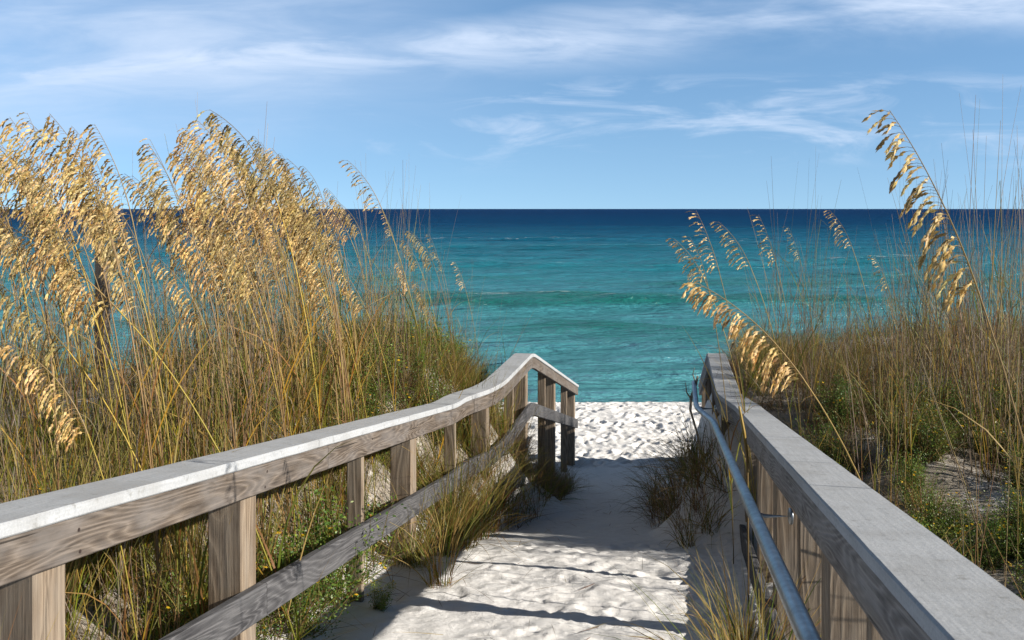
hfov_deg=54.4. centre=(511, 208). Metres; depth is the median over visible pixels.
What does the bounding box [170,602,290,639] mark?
flowering shrub
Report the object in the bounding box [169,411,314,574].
grass tuft
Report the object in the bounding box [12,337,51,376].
grass tuft
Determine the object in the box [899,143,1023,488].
dry grass clump
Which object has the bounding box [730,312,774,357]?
grass tuft
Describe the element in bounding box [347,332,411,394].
flowering shrub
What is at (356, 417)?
dead grass tuft
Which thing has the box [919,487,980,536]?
flowering shrub
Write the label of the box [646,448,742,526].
dead grass tuft
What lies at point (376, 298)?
dry grass clump
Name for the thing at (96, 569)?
grass tuft
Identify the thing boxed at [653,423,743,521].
grass tuft
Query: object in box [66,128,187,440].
sea oat
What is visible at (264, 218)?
sea oat
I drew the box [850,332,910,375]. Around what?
dead grass tuft
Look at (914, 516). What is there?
flowering shrub
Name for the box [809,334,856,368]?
dead grass tuft
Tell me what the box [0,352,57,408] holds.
dead grass tuft
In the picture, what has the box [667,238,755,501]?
sea oat
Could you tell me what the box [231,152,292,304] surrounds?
sea oat
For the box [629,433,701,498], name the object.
dead grass tuft
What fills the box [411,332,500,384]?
dead grass tuft
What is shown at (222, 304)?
sea oat
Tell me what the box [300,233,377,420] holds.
sea oat
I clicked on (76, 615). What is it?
grass tuft
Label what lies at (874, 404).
dead grass tuft
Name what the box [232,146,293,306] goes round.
sea oat
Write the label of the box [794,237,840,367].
dry grass clump
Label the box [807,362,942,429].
dead grass tuft
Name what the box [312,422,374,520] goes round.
grass tuft
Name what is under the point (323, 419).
grass tuft
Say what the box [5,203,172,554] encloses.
sea oat
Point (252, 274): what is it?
sea oat
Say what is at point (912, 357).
dry grass clump
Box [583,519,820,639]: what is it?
grass tuft
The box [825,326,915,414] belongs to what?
grass tuft
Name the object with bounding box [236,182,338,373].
sea oat
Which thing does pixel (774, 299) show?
dry grass clump
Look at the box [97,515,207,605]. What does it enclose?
grass tuft
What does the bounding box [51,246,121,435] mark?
sea oat
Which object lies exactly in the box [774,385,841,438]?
dead grass tuft
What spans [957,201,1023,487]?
dry grass clump
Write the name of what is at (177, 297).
sea oat
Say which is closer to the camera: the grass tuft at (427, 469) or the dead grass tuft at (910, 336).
the grass tuft at (427, 469)
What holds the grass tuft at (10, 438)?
on the sand ground
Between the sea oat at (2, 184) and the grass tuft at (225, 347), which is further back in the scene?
the grass tuft at (225, 347)
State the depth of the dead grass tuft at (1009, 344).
9.79 m
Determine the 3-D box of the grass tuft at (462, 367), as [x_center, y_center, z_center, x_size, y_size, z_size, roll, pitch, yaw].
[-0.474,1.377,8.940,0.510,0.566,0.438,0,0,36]
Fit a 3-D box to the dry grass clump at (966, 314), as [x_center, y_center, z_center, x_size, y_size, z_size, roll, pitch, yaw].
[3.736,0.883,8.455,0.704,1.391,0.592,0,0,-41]
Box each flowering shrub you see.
[2,453,100,496]
[19,396,93,454]
[111,406,200,451]
[127,572,207,639]
[144,340,235,415]
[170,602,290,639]
[187,548,272,611]
[192,359,292,444]
[218,338,286,392]
[244,348,320,391]
[256,484,405,611]
[256,519,321,621]
[256,526,385,638]
[290,369,352,422]
[291,416,367,473]
[299,350,336,393]
[306,320,396,354]
[308,329,369,372]
[326,372,407,417]
[334,399,386,424]
[335,369,410,417]
[335,496,386,528]
[340,346,384,385]
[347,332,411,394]
[353,394,397,416]
[356,312,414,342]
[357,340,397,369]
[366,574,395,612]
[372,304,429,364]
[375,437,424,468]
[392,310,458,367]
[394,343,446,392]
[401,366,452,407]
[412,324,475,360]
[427,420,467,444]
[435,352,465,378]
[439,334,470,355]
[445,333,479,371]
[793,411,873,464]
[804,396,833,421]
[805,371,868,402]
[807,432,837,458]
[815,378,879,432]
[818,432,892,476]
[819,374,876,416]
[820,377,875,424]
[867,412,934,455]
[868,403,966,462]
[871,377,946,431]
[881,442,946,505]
[882,370,953,413]
[885,395,974,439]
[887,370,956,416]
[894,452,931,486]
[899,405,990,453]
[900,479,970,535]
[908,508,960,543]
[914,423,948,462]
[916,504,959,541]
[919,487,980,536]
[927,376,998,433]
[936,500,1019,570]
[941,526,995,568]
[947,513,995,556]
[952,395,1003,429]
[956,407,1003,452]
[963,476,1023,531]
[966,376,1020,408]
[966,383,1019,421]
[967,424,1011,463]
[980,500,1023,541]
[981,502,1023,558]
[984,394,1023,431]
[986,506,1023,560]
[992,375,1023,432]
[996,423,1023,466]
[998,551,1023,598]
[1001,446,1023,489]
[1002,420,1023,470]
[1005,530,1023,585]
[1012,395,1023,432]
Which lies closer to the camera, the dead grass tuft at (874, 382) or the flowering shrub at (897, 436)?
the flowering shrub at (897, 436)
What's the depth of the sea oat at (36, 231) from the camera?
5.83 m
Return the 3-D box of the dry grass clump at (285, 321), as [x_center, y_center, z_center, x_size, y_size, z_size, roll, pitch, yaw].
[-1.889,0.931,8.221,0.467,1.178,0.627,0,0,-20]
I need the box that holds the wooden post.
[95,246,110,388]
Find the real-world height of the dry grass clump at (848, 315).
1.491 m
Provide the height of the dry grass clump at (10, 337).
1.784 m
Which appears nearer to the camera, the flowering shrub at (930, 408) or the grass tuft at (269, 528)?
the grass tuft at (269, 528)
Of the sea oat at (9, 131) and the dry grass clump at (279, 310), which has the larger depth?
the dry grass clump at (279, 310)
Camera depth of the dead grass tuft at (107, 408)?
6.26 m
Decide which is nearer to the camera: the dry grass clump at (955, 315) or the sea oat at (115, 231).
the sea oat at (115, 231)
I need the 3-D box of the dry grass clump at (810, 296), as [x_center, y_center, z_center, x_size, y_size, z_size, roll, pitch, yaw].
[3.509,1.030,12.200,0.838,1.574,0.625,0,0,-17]
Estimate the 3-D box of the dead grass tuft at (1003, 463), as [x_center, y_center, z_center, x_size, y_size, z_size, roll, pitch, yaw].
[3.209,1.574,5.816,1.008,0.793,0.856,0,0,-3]
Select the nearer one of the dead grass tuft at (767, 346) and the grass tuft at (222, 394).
the grass tuft at (222, 394)
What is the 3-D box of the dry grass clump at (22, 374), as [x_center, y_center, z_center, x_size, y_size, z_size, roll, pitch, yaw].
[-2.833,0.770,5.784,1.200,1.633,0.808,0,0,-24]
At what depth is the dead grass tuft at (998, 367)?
8.28 m
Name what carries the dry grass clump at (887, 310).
on the sand ground
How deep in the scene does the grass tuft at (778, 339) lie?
9.14 m
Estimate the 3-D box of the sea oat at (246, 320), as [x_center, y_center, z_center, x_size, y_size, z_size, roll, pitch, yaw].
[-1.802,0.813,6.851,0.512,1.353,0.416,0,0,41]
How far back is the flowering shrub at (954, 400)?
7.08 m
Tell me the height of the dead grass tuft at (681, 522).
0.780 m
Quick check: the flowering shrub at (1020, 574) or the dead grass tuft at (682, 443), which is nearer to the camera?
the flowering shrub at (1020, 574)
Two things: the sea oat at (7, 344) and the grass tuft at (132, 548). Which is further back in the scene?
the sea oat at (7, 344)
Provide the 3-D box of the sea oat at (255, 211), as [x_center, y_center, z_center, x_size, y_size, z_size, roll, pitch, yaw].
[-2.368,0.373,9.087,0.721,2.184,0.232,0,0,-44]
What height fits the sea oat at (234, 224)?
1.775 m
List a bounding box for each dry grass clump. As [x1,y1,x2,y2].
[0,203,40,453]
[0,224,54,427]
[0,241,117,483]
[0,245,121,465]
[0,260,176,501]
[0,284,91,496]
[0,365,53,500]
[1,249,54,374]
[3,279,152,500]
[5,292,59,358]
[9,229,89,426]
[19,420,184,639]
[31,243,92,377]
[35,240,123,386]
[49,279,93,382]
[58,299,192,555]
[63,283,127,416]
[64,246,117,378]
[82,232,154,451]
[83,306,188,639]
[89,224,219,456]
[89,440,205,639]
[99,201,278,437]
[112,205,235,466]
[113,248,161,361]
[114,223,185,394]
[115,160,216,465]
[117,265,225,408]
[125,345,227,623]
[131,228,182,410]
[134,156,308,449]
[137,253,171,382]
[150,215,295,579]
[151,204,279,444]
[153,276,218,397]
[156,287,211,361]
[165,101,274,433]
[167,336,289,458]
[171,272,220,362]
[176,121,288,432]
[179,255,288,451]
[189,209,276,380]
[191,207,302,450]
[193,294,259,431]
[194,312,241,377]
[198,190,256,402]
[205,199,288,376]
[209,257,290,369]
[213,293,309,381]
[225,313,284,442]
[226,236,284,422]
[235,311,321,516]
[236,286,314,381]
[237,203,317,402]
[242,224,321,498]
[254,263,297,361]
[254,266,316,356]
[257,268,319,364]
[262,256,296,351]
[264,288,329,367]
[265,267,322,376]
[269,160,391,376]
[271,253,302,350]
[278,187,342,393]
[285,357,371,531]
[287,292,356,417]
[293,317,332,432]
[307,223,341,388]
[313,169,407,461]
[317,332,414,524]
[325,268,368,384]
[328,227,399,369]
[330,204,411,343]
[333,236,415,332]
[333,275,408,347]
[346,277,398,381]
[348,200,423,328]
[355,161,423,375]
[357,254,425,332]
[358,224,404,357]
[358,258,432,364]
[379,185,460,403]
[390,259,426,329]
[408,243,460,347]
[419,268,448,344]
[440,280,480,356]
[447,270,484,361]
[476,303,530,375]
[739,211,817,364]
[758,256,805,349]
[765,157,840,386]
[767,242,862,434]
[783,238,830,341]
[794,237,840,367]
[797,254,847,373]
[814,245,893,387]
[823,292,900,380]
[824,228,876,369]
[827,275,868,368]
[828,278,909,362]
[830,286,927,479]
[833,249,907,355]
[837,263,931,510]
[838,276,881,349]
[849,261,892,355]
[853,261,902,348]
[865,254,938,428]
[866,177,991,412]
[867,163,972,425]
[874,249,951,386]
[875,212,959,376]
[876,256,976,366]
[884,283,959,378]
[886,217,964,422]
[890,186,980,353]
[891,261,952,391]
[894,208,952,339]
[898,236,1014,367]
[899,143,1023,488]
[900,159,1021,409]
[904,171,987,353]
[904,296,950,382]
[909,248,1023,580]
[916,198,991,375]
[919,230,959,353]
[920,274,985,389]
[930,220,973,354]
[932,269,1017,411]
[934,233,1002,384]
[937,89,1023,413]
[937,397,1009,586]
[940,266,1023,479]
[943,233,1006,396]
[943,268,1023,452]
[944,120,1023,434]
[946,238,1001,362]
[950,234,987,320]
[956,284,1023,475]
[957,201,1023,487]
[960,167,1023,375]
[962,235,1023,388]
[963,232,1016,346]
[968,491,1023,599]
[982,239,1023,389]
[986,218,1022,335]
[1001,143,1023,354]
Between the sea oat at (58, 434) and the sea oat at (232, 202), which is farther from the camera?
the sea oat at (232, 202)
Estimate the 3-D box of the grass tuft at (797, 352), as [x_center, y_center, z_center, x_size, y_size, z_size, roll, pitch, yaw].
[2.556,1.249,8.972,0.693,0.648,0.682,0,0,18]
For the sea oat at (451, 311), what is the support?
on the sand ground
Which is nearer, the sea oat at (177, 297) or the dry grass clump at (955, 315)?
the sea oat at (177, 297)
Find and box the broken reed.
[735,395,748,612]
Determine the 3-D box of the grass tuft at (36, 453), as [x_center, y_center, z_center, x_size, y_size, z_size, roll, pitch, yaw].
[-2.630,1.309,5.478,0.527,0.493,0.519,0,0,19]
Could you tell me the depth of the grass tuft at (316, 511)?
5.96 m
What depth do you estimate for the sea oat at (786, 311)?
6.64 m
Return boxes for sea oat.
[0,118,117,471]
[0,139,152,557]
[0,142,104,447]
[0,146,152,473]
[0,149,109,490]
[0,177,34,407]
[0,197,92,484]
[0,199,47,409]
[0,202,94,488]
[0,213,54,456]
[0,219,142,592]
[0,224,351,639]
[0,235,100,470]
[0,282,42,415]
[0,284,248,619]
[0,309,16,426]
[0,340,194,639]
[1,236,64,494]
[1,298,29,422]
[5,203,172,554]
[5,233,60,403]
[9,233,101,426]
[11,163,105,482]
[13,222,105,465]
[15,112,127,441]
[15,122,179,610]
[15,170,189,475]
[17,200,68,416]
[19,160,65,400]
[20,205,220,630]
[23,158,119,439]
[32,114,254,638]
[32,129,220,621]
[34,168,120,458]
[36,202,143,410]
[42,234,132,473]
[44,224,112,454]
[46,173,202,465]
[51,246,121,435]
[62,152,234,615]
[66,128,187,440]
[70,139,179,445]
[71,198,229,452]
[79,124,218,585]
[86,185,180,463]
[89,247,183,600]
[92,227,202,572]
[98,243,140,405]
[104,205,221,460]
[107,207,189,458]
[117,173,178,403]
[122,176,227,458]
[136,144,293,459]
[137,179,241,437]
[139,138,222,446]
[141,174,214,416]
[150,184,243,440]
[151,258,293,447]
[158,211,319,553]
[162,204,218,533]
[163,133,284,446]
[165,151,359,551]
[170,147,244,450]
[174,242,211,388]
[176,187,305,572]
[177,128,276,350]
[178,191,271,394]
[182,130,275,352]
[182,169,270,327]
[184,158,251,416]
[185,248,235,356]
[187,121,334,536]
[188,198,250,390]
[189,224,322,538]
[191,134,233,345]
[192,239,287,530]
[193,223,340,544]
[194,110,373,539]
[198,189,266,444]
[202,151,248,348]
[202,154,263,327]
[204,122,276,339]
[204,171,261,441]
[207,124,343,541]
[207,148,257,322]
[207,230,269,373]
[208,192,323,539]
[211,180,255,321]
[215,128,279,362]
[215,131,376,426]
[215,218,267,373]
[218,170,269,336]
[220,180,331,490]
[221,165,273,439]
[222,244,326,496]
[225,179,278,341]
[225,220,289,347]
[227,223,326,534]
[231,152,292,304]
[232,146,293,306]
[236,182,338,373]
[238,221,336,537]
[238,238,299,430]
[241,186,324,420]
[241,246,307,414]
[244,243,292,341]
[246,136,330,432]
[246,168,309,317]
[247,206,311,423]
[249,219,306,352]
[251,154,301,333]
[251,208,333,430]
[252,187,332,479]
[253,146,322,295]
[254,143,307,333]
[260,234,334,492]
[261,202,369,423]
[261,250,337,512]
[263,148,377,409]
[265,192,397,421]
[266,176,417,457]
[266,177,324,351]
[269,183,387,409]
[272,230,363,420]
[273,157,361,415]
[274,234,308,331]
[274,262,315,346]
[275,158,331,473]
[276,154,337,340]
[278,159,379,495]
[279,193,356,341]
[281,181,375,409]
[284,203,361,503]
[287,200,379,421]
[287,235,382,499]
[296,255,330,373]
[297,248,371,426]
[297,267,363,520]
[298,166,361,392]
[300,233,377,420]
[302,195,385,416]
[305,299,390,512]
[306,197,344,335]
[308,225,390,410]
[310,192,357,349]
[312,269,368,421]
[316,209,378,419]
[320,234,369,366]
[322,201,393,330]
[323,189,389,334]
[325,221,363,352]
[325,257,432,410]
[330,200,389,319]
[338,160,468,474]
[380,212,419,357]
[394,262,431,396]
[399,240,450,380]
[405,231,474,391]
[411,281,454,397]
[420,298,449,399]
[426,235,463,358]
[434,254,470,362]
[450,261,493,381]
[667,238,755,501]
[679,281,1004,555]
[682,236,758,563]
[686,211,803,546]
[710,222,831,448]
[750,214,841,434]
[782,227,834,411]
[824,210,907,450]
[861,109,1023,479]
[868,255,939,505]
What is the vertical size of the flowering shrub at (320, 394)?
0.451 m
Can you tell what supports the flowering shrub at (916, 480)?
on the sand ground
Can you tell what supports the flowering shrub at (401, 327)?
on the sand ground
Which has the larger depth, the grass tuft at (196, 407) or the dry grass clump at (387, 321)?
the dry grass clump at (387, 321)
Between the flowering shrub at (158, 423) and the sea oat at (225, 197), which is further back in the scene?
the sea oat at (225, 197)
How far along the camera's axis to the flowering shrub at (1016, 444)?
6.48 m
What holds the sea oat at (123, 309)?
on the sand ground
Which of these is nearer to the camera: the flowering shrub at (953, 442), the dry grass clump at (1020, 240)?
the flowering shrub at (953, 442)
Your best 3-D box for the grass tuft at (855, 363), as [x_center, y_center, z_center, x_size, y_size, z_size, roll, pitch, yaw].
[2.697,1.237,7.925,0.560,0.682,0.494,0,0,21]
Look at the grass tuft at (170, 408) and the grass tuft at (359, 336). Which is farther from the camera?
the grass tuft at (359, 336)
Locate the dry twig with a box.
[685,368,701,447]
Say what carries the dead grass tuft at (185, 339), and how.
on the sand ground
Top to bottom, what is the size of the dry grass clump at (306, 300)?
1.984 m
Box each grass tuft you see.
[0,331,80,442]
[0,334,64,374]
[0,343,63,378]
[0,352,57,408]
[0,363,65,394]
[0,377,51,452]
[0,384,142,589]
[0,391,31,478]
[0,400,156,639]
[0,405,49,468]
[0,407,74,487]
[0,416,117,583]
[0,418,55,499]
[0,596,107,639]
[1,470,171,638]
[2,460,101,598]
[8,438,102,571]
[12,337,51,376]
[19,433,118,582]
[27,384,137,452]
[30,355,196,459]
[33,466,139,639]
[35,401,174,601]
[35,445,173,595]
[49,396,161,486]
[65,568,107,637]
[67,569,165,639]
[67,596,158,639]
[68,441,167,588]
[69,394,166,588]
[89,366,149,419]
[96,345,242,423]
[97,416,266,617]
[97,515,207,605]
[104,414,174,459]
[108,422,167,472]
[111,336,200,395]
[113,368,161,410]
[119,401,248,575]
[122,419,211,528]
[122,573,207,627]
[125,297,179,365]
[126,549,266,624]
[129,514,261,624]
[137,315,223,356]
[143,372,206,442]
[143,514,272,591]
[143,555,257,632]
[145,376,232,441]
[155,327,190,367]
[155,363,231,454]
[161,331,200,379]
[165,372,243,461]
[165,413,314,581]
[169,404,260,457]
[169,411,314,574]
[184,492,281,611]
[197,301,239,374]
[197,370,230,421]
[198,315,255,375]
[205,355,252,419]
[208,390,292,447]
[239,346,297,408]
[240,339,309,417]
[244,357,293,420]
[264,409,375,547]
[265,307,332,353]
[266,380,305,439]
[267,337,321,404]
[271,351,321,433]
[288,381,407,488]
[293,466,343,517]
[299,385,346,427]
[301,338,346,387]
[304,342,353,387]
[307,399,384,429]
[308,385,340,429]
[311,328,355,382]
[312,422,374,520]
[314,339,388,400]
[334,396,381,457]
[335,375,404,414]
[339,337,442,403]
[341,311,373,355]
[342,356,442,410]
[345,299,405,381]
[349,295,390,334]
[350,351,384,392]
[353,310,415,360]
[353,350,447,395]
[354,346,442,407]
[358,306,407,354]
[358,329,429,362]
[364,452,382,511]
[365,465,465,582]
[372,427,525,554]
[372,436,529,556]
[375,295,424,341]
[378,446,506,554]
[379,489,523,587]
[380,438,434,486]
[383,343,441,408]
[383,433,462,487]
[386,437,460,487]
[387,434,455,489]
[389,433,518,563]
[397,304,437,353]
[398,321,475,366]
[404,315,441,363]
[406,337,459,366]
[409,354,461,404]
[409,378,438,406]
[410,339,502,403]
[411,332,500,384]
[416,427,551,538]
[419,396,476,480]
[422,446,547,540]
[429,448,521,523]
[430,419,542,493]
[431,332,460,371]
[432,311,482,380]
[434,422,471,453]
[437,333,482,388]
[439,347,483,373]
[443,438,573,533]
[444,361,496,427]
[445,356,490,388]
[446,348,498,379]
[446,379,496,453]
[447,363,476,390]
[453,371,528,436]
[456,417,572,511]
[457,353,518,447]
[457,452,551,520]
[464,341,504,377]
[464,412,509,474]
[464,453,560,530]
[468,364,527,437]
[489,392,548,481]
[514,453,574,503]
[515,431,586,506]
[527,427,554,463]
[528,381,546,446]
[528,412,552,450]
[528,444,566,472]
[544,457,586,499]
[545,451,584,499]
[545,454,601,490]
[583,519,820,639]
[598,467,691,527]
[606,450,709,519]
[607,540,820,639]
[608,457,678,509]
[609,442,686,511]
[610,453,683,514]
[616,456,677,506]
[620,445,698,520]
[621,448,683,519]
[622,402,725,505]
[626,416,740,523]
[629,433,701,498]
[632,427,694,470]
[632,468,732,536]
[637,435,695,480]
[639,433,695,489]
[642,421,691,474]
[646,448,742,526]
[647,412,715,497]
[647,417,706,468]
[649,402,730,488]
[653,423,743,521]
[655,468,744,548]
[657,499,708,549]
[671,546,795,639]
[695,339,790,391]
[703,348,738,371]
[713,346,743,373]
[714,328,802,369]
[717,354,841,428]
[721,368,794,410]
[727,316,787,386]
[730,306,776,374]
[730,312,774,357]
[730,318,826,378]
[739,326,780,379]
[739,345,780,396]
[742,357,803,384]
[754,310,798,373]
[761,375,808,398]
[766,323,854,370]
[767,329,830,364]
[767,344,833,379]
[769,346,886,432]
[770,313,831,381]
[774,356,824,387]
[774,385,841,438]
[777,318,818,365]
[777,349,897,406]
[781,343,853,377]
[782,350,883,410]
[782,413,864,470]
[787,327,837,357]
[788,375,890,416]
[790,344,871,395]
[798,340,845,382]
[800,343,846,405]
[800,354,894,393]
[801,392,883,459]
[803,378,912,427]
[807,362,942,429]
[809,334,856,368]
[809,371,888,424]
[810,380,882,421]
[814,399,900,449]
[815,421,899,474]
[816,359,924,416]
[820,338,861,388]
[822,327,887,385]
[824,343,882,375]
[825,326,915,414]
[827,329,885,365]
[838,311,887,353]
[841,362,901,408]
[843,358,896,398]
[843,384,901,424]
[844,309,881,354]
[844,317,916,348]
[847,328,927,377]
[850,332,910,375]
[852,387,964,452]
[854,309,911,336]
[855,344,894,375]
[855,357,901,394]
[856,351,931,387]
[866,346,927,407]
[866,353,932,397]
[866,392,935,467]
[872,403,952,466]
[873,348,926,379]
[873,458,985,524]
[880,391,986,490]
[880,464,955,522]
[882,319,940,352]
[883,357,946,391]
[885,329,948,363]
[885,343,986,426]
[885,392,1005,453]
[894,341,983,371]
[899,346,991,378]
[907,393,967,447]
[914,299,1003,342]
[928,345,1005,396]
[933,342,1004,365]
[953,339,1022,390]
[958,333,1023,388]
[960,347,1018,382]
[960,368,1001,430]
[967,395,1016,461]
[968,378,1023,428]
[969,381,1023,440]
[971,444,1023,490]
[973,349,1010,394]
[974,398,1023,448]
[976,438,1020,475]
[981,315,1022,337]
[982,322,1023,359]
[991,312,1022,339]
[1000,300,1022,329]
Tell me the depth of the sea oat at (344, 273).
8.39 m
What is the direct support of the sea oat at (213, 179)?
on the sand ground
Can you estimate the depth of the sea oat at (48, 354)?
4.11 m
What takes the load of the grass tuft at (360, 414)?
on the sand ground
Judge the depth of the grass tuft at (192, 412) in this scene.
6.07 m
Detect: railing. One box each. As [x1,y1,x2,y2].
[0,353,578,639]
[692,353,1023,639]
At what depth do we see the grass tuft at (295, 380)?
7.36 m
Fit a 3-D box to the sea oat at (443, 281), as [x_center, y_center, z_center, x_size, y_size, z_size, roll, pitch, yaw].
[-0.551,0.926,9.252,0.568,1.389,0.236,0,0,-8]
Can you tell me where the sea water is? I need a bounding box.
[0,209,1023,401]
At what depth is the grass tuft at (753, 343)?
9.03 m
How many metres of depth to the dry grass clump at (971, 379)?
6.78 m
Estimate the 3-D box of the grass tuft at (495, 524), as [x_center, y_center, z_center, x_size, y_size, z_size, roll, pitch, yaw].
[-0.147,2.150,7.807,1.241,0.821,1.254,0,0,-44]
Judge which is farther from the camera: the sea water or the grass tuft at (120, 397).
the sea water
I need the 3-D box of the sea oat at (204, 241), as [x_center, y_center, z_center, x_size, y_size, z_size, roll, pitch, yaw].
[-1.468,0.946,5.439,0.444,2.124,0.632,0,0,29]
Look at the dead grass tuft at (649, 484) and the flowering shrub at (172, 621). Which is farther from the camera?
the dead grass tuft at (649, 484)
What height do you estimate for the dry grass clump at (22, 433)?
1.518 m
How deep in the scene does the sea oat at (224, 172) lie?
9.81 m
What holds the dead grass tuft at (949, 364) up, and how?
on the sand ground
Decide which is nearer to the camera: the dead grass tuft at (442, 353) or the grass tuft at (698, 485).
the grass tuft at (698, 485)
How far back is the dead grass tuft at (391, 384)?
8.00 m
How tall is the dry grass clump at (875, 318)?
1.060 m
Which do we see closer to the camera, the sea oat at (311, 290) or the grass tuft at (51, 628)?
the grass tuft at (51, 628)
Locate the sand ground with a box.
[0,330,1023,639]
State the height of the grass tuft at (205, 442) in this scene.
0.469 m
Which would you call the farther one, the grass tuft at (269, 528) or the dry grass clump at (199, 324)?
the dry grass clump at (199, 324)
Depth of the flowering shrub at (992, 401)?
7.34 m
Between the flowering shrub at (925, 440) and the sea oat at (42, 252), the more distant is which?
the flowering shrub at (925, 440)
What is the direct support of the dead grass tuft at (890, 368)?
on the sand ground
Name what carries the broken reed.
on the sand ground
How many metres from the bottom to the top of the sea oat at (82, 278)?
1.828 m
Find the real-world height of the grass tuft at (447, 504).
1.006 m
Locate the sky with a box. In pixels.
[0,0,1023,208]
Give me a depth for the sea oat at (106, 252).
4.29 m
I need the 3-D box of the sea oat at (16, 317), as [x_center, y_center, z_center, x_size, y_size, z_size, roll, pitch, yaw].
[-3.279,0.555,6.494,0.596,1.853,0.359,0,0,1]
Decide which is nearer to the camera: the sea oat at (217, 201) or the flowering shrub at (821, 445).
the flowering shrub at (821, 445)
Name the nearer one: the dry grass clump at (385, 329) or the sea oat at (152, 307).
the sea oat at (152, 307)
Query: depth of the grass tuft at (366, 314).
9.14 m
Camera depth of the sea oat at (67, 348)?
5.39 m
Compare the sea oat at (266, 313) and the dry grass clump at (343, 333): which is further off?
the dry grass clump at (343, 333)
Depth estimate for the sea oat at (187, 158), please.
5.68 m
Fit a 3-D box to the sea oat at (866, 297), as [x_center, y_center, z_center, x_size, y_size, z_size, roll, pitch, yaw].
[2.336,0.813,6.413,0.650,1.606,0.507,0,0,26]
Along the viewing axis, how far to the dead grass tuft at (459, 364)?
9.05 m
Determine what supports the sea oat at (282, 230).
on the sand ground
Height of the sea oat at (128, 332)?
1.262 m
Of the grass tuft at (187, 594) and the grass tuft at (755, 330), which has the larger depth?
the grass tuft at (755, 330)
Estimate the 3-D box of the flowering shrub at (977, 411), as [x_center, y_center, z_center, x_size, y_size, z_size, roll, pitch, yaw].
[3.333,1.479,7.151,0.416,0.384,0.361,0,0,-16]
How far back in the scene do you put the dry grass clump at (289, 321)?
7.82 m
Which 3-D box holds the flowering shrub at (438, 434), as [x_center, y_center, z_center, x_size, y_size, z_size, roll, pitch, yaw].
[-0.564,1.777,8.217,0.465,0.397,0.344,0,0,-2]
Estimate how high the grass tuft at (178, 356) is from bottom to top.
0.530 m
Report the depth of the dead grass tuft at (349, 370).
7.83 m
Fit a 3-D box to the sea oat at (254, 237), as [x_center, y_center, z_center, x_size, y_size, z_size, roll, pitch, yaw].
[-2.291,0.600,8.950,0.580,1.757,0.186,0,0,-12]
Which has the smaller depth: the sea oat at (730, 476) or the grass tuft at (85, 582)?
the grass tuft at (85, 582)
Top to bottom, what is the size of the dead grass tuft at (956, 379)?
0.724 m
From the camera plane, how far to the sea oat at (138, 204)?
5.61 m
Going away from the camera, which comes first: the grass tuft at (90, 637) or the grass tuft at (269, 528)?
the grass tuft at (90, 637)
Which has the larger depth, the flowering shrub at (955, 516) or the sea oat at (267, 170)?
the sea oat at (267, 170)
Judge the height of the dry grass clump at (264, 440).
1.945 m
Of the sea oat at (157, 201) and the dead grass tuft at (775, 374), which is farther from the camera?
the dead grass tuft at (775, 374)
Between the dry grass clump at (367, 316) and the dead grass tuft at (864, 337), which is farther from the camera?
the dead grass tuft at (864, 337)
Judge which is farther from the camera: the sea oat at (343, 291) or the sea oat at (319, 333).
the sea oat at (343, 291)
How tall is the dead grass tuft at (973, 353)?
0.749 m
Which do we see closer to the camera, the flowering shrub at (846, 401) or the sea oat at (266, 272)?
the flowering shrub at (846, 401)
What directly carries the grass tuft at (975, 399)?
on the sand ground
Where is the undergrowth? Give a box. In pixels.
[0,303,1023,639]
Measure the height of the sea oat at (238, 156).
2.678 m
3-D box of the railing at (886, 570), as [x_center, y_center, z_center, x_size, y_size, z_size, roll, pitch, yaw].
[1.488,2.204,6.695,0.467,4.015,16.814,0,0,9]
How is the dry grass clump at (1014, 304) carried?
on the sand ground
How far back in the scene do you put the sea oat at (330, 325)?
6.76 m
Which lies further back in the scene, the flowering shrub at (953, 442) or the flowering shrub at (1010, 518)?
the flowering shrub at (953, 442)
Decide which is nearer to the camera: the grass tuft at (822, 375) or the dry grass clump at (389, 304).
the grass tuft at (822, 375)
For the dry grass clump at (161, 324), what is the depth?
7.78 m
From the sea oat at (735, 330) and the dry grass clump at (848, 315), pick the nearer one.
the sea oat at (735, 330)
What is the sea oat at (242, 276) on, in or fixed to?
on the sand ground
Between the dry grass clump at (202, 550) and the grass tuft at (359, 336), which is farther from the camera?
the grass tuft at (359, 336)
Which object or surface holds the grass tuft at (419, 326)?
on the sand ground
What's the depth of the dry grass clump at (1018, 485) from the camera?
5.04 m
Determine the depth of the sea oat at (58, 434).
3.13 m
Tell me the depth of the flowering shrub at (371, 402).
7.61 m
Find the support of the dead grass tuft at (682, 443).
on the sand ground
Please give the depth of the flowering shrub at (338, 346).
8.27 m
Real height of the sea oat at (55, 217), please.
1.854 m
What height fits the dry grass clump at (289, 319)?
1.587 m
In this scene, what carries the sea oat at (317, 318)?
on the sand ground
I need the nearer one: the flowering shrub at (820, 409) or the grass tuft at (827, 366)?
the flowering shrub at (820, 409)
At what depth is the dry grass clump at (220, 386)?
5.55 m
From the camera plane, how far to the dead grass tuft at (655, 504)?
9.15 m
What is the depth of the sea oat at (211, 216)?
9.33 m
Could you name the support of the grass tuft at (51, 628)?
on the sand ground
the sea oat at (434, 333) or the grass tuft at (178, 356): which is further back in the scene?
the sea oat at (434, 333)
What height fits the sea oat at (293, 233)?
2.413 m
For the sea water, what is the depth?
64.69 m
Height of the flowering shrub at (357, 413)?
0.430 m
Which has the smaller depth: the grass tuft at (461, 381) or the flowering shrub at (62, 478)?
the flowering shrub at (62, 478)
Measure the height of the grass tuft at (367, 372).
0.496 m

